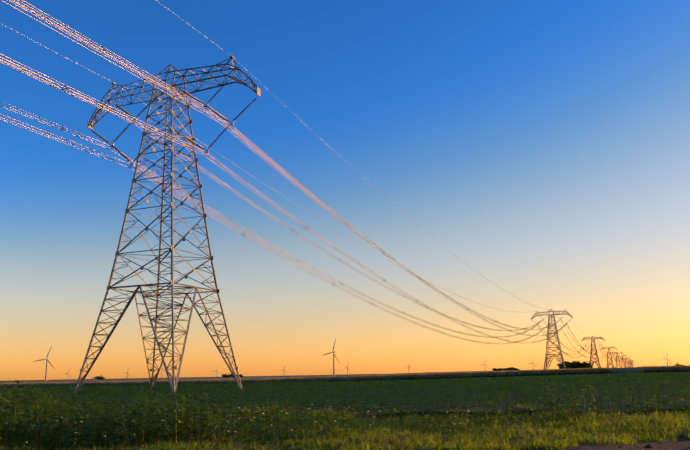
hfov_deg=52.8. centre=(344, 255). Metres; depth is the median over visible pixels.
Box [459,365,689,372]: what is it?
corn field
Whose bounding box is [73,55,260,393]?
lattice tower
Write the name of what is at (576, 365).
tree crown
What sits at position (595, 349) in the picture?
lattice tower
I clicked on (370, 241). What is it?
conductors
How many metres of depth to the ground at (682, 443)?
16.20 m
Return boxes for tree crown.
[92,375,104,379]
[557,363,574,368]
[567,362,583,368]
[578,361,592,367]
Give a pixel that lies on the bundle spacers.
(65, 85)
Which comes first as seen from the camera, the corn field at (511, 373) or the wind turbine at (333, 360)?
the corn field at (511, 373)
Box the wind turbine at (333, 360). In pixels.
[324,339,338,375]
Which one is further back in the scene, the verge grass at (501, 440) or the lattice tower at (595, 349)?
the lattice tower at (595, 349)
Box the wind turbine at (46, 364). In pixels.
[32,346,53,380]
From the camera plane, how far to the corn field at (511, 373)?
294.44 m
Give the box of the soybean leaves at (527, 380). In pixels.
[0,371,689,416]
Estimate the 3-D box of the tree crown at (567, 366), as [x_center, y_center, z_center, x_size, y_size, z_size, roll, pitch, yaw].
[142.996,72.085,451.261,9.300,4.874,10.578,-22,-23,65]
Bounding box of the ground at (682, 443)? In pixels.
[0,374,689,449]
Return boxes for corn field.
[0,367,613,387]
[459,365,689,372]
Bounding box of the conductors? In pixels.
[0,0,633,365]
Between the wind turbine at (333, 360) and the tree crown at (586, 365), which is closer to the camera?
the tree crown at (586, 365)
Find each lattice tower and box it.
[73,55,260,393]
[531,309,572,369]
[581,336,604,367]
[602,346,616,367]
[612,352,622,367]
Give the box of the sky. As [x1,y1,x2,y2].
[0,0,689,380]
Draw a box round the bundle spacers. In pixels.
[19,46,614,361]
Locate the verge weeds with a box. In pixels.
[0,375,689,449]
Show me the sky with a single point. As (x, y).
(544, 145)
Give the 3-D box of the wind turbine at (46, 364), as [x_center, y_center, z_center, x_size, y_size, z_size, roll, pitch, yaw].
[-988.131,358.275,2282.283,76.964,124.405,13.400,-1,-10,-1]
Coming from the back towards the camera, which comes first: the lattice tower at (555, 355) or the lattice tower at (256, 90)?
the lattice tower at (555, 355)
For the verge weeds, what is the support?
on the ground at (682, 443)
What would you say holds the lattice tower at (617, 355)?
on the ground at (682, 443)
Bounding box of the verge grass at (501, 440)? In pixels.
[0,402,689,449]
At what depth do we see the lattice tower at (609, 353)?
1115.65 m

